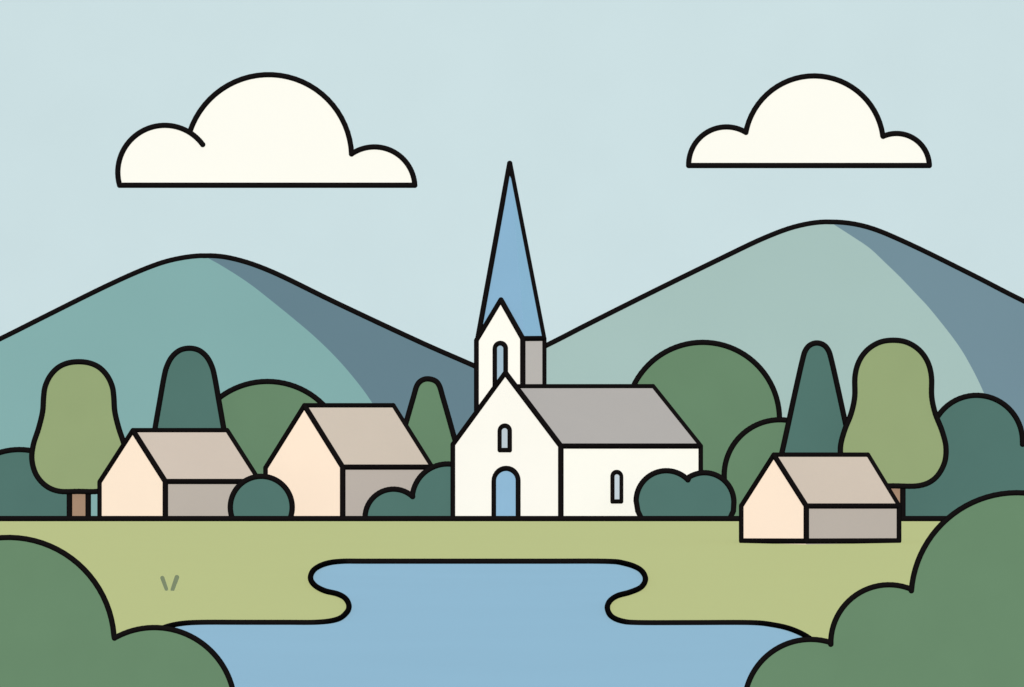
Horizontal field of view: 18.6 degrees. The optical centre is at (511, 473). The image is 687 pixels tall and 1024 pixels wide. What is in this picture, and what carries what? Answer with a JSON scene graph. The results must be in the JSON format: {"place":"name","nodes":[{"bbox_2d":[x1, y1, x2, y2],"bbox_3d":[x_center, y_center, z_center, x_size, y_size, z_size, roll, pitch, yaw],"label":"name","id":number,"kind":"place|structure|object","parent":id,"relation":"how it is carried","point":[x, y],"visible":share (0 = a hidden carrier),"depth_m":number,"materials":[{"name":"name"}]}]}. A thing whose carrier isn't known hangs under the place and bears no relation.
{"place":"outdoors","nodes":[
{"label":"outdoors","id":0,"kind":"place"},
{"bbox_2d":[0,253,473,515],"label":"hill","id":1,"kind":"structure","parent":0,"point":[238,320],"depth_m":584.38,"materials":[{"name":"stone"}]},
{"bbox_2d":[115,72,417,187],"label":"cloud","id":2,"kind":"structure","parent":0,"point":[268,130],"depth_m":520.00,"materials":[{"name":"white"}]},
{"bbox_2d":[0,516,945,638],"bbox_3d":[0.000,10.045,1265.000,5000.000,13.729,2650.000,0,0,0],"label":"ground","id":3,"kind":"structure","parent":0,"point":[260,567],"depth_m":135.27,"materials":[{"name":"green plant"}]},
{"bbox_2d":[0,447,66,515],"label":"bush","id":4,"kind":"object","parent":3,"relation":"on","point":[23,492],"visible":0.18,"depth_m":285.00,"materials":[{"name":"green plant"}]},
{"bbox_2d":[29,359,124,515],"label":"leafy tree","id":5,"kind":"object","parent":3,"relation":"on","point":[78,438],"visible":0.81,"depth_m":272.00,"materials":[{"name":"green plant"}]},
{"bbox_2d":[0,535,234,686],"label":"bush","id":6,"kind":"object","parent":3,"relation":"on","point":[57,625],"visible":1,"depth_m":45.00,"materials":[{"name":"green plant"}]},
{"bbox_2d":[160,575,178,590],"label":"grass tuft","id":7,"kind":"object","parent":3,"relation":"on","point":[175,581],"visible":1,"depth_m":95.85,"materials":[{"name":"green plant"}]},
{"bbox_2d":[97,428,257,515],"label":"house","id":8,"kind":"structure","parent":3,"relation":"on","point":[175,471],"depth_m":255.95,"materials":[{"name":"beige paint"}]},
{"bbox_2d":[152,345,225,427],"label":"conifer tree","id":9,"kind":"object","parent":3,"relation":"on","point":[189,395],"visible":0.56,"depth_m":277.00,"materials":[{"name":"green plant"}]},
{"bbox_2d":[227,474,294,515],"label":"bush","id":10,"kind":"object","parent":3,"relation":"on","point":[260,495],"visible":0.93,"depth_m":248.50,"materials":[{"name":"green plant"}]},
{"bbox_2d":[221,379,324,473],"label":"round tree","id":11,"kind":"object","parent":3,"relation":"on","point":[259,415],"visible":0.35,"depth_m":283.00,"materials":[{"name":"green plant"}]},
{"bbox_2d":[263,403,432,515],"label":"house","id":12,"kind":"structure","parent":3,"relation":"on","point":[337,459],"depth_m":266.44,"materials":[{"name":"beige paint"}]},
{"bbox_2d":[362,461,449,515],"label":"bush","id":13,"kind":"object","parent":3,"relation":"on","point":[428,494],"visible":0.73,"depth_m":259.20,"materials":[{"name":"green plant"}]},
{"bbox_2d":[404,376,455,463],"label":"conifer tree","id":14,"kind":"object","parent":3,"relation":"on","point":[428,419],"visible":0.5,"depth_m":277.00,"materials":[{"name":"green plant"}]},
{"bbox_2d":[450,161,702,515],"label":"church","id":15,"kind":"structure","parent":3,"relation":"on","point":[528,440],"depth_m":256.61,"materials":[{"name":"white paint"}]},
{"bbox_2d":[492,341,507,385],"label":"tower window","id":16,"kind":"structure","parent":15,"relation":"in","point":[500,348],"depth_m":259.70,"materials":[{"name":"blue glass"}]},
{"bbox_2d":[497,423,511,451],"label":"window","id":17,"kind":"structure","parent":15,"relation":"in","point":[504,433],"depth_m":253.99,"materials":[{"name":"blue"}]},
{"bbox_2d":[491,466,520,515],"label":"door","id":18,"kind":"structure","parent":15,"relation":"in","point":[506,481],"depth_m":253.93,"materials":[{"name":"blue"}]},
{"bbox_2d":[610,470,622,503],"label":"window","id":19,"kind":"structure","parent":15,"relation":"in","point":[616,477],"depth_m":254.37,"materials":[{"name":"blue"}]},
{"bbox_2d":[633,468,736,515],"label":"bush","id":20,"kind":"object","parent":3,"relation":"on","point":[666,492],"visible":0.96,"depth_m":248.50,"materials":[{"name":"green plant"}]},
{"bbox_2d":[632,340,781,473],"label":"round tree","id":21,"kind":"object","parent":3,"relation":"on","point":[719,396],"visible":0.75,"depth_m":279.00,"materials":[{"name":"green plant"}]},
{"bbox_2d":[721,417,786,515],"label":"round tree","id":22,"kind":"object","parent":3,"relation":"on","point":[753,447],"visible":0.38,"depth_m":274.00,"materials":[{"name":"green plant"}]},
{"bbox_2d":[779,340,846,451],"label":"conifer tree","id":23,"kind":"object","parent":3,"relation":"on","point":[816,418],"visible":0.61,"depth_m":269.00,"materials":[{"name":"green plant"}]},
{"bbox_2d":[739,452,900,543],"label":"house","id":24,"kind":"structure","parent":3,"relation":"on","point":[820,498],"depth_m":160.15,"materials":[{"name":"beige paint"}]},
{"bbox_2d":[744,490,1023,686],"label":"bush","id":25,"kind":"object","parent":3,"relation":"on","point":[951,614],"visible":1,"depth_m":45.00,"materials":[{"name":"green plant"}]},
{"bbox_2d":[838,337,948,515],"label":"leafy tree","id":26,"kind":"object","parent":3,"relation":"on","point":[893,426],"visible":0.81,"depth_m":264.00,"materials":[{"name":"green plant"}]},
{"bbox_2d":[906,393,1023,515],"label":"bush","id":27,"kind":"object","parent":3,"relation":"on","point":[984,432],"visible":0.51,"depth_m":275.00,"materials":[{"name":"green plant"}]},
{"bbox_2d":[165,558,811,686],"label":"water","id":28,"kind":"structure","parent":0,"point":[501,622],"depth_m":69.17,"materials":[{"name":"blue liquid"}]},
{"bbox_2d":[0,0,1023,362],"bbox_3d":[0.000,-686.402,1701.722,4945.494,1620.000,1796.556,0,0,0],"label":"sky","id":29,"kind":"structure","parent":0,"point":[590,120],"depth_m":2593.16,"materials":[{"name":"blue"}]},
{"bbox_2d":[547,219,1023,427],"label":"hill","id":30,"kind":"structure","parent":0,"point":[773,303],"depth_m":834.74,"materials":[{"name":"green"}]},
{"bbox_2d":[686,73,931,167],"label":"cloud","id":31,"kind":"structure","parent":0,"point":[813,120],"depth_m":540.00,"materials":[{"name":"white"}]}
]}

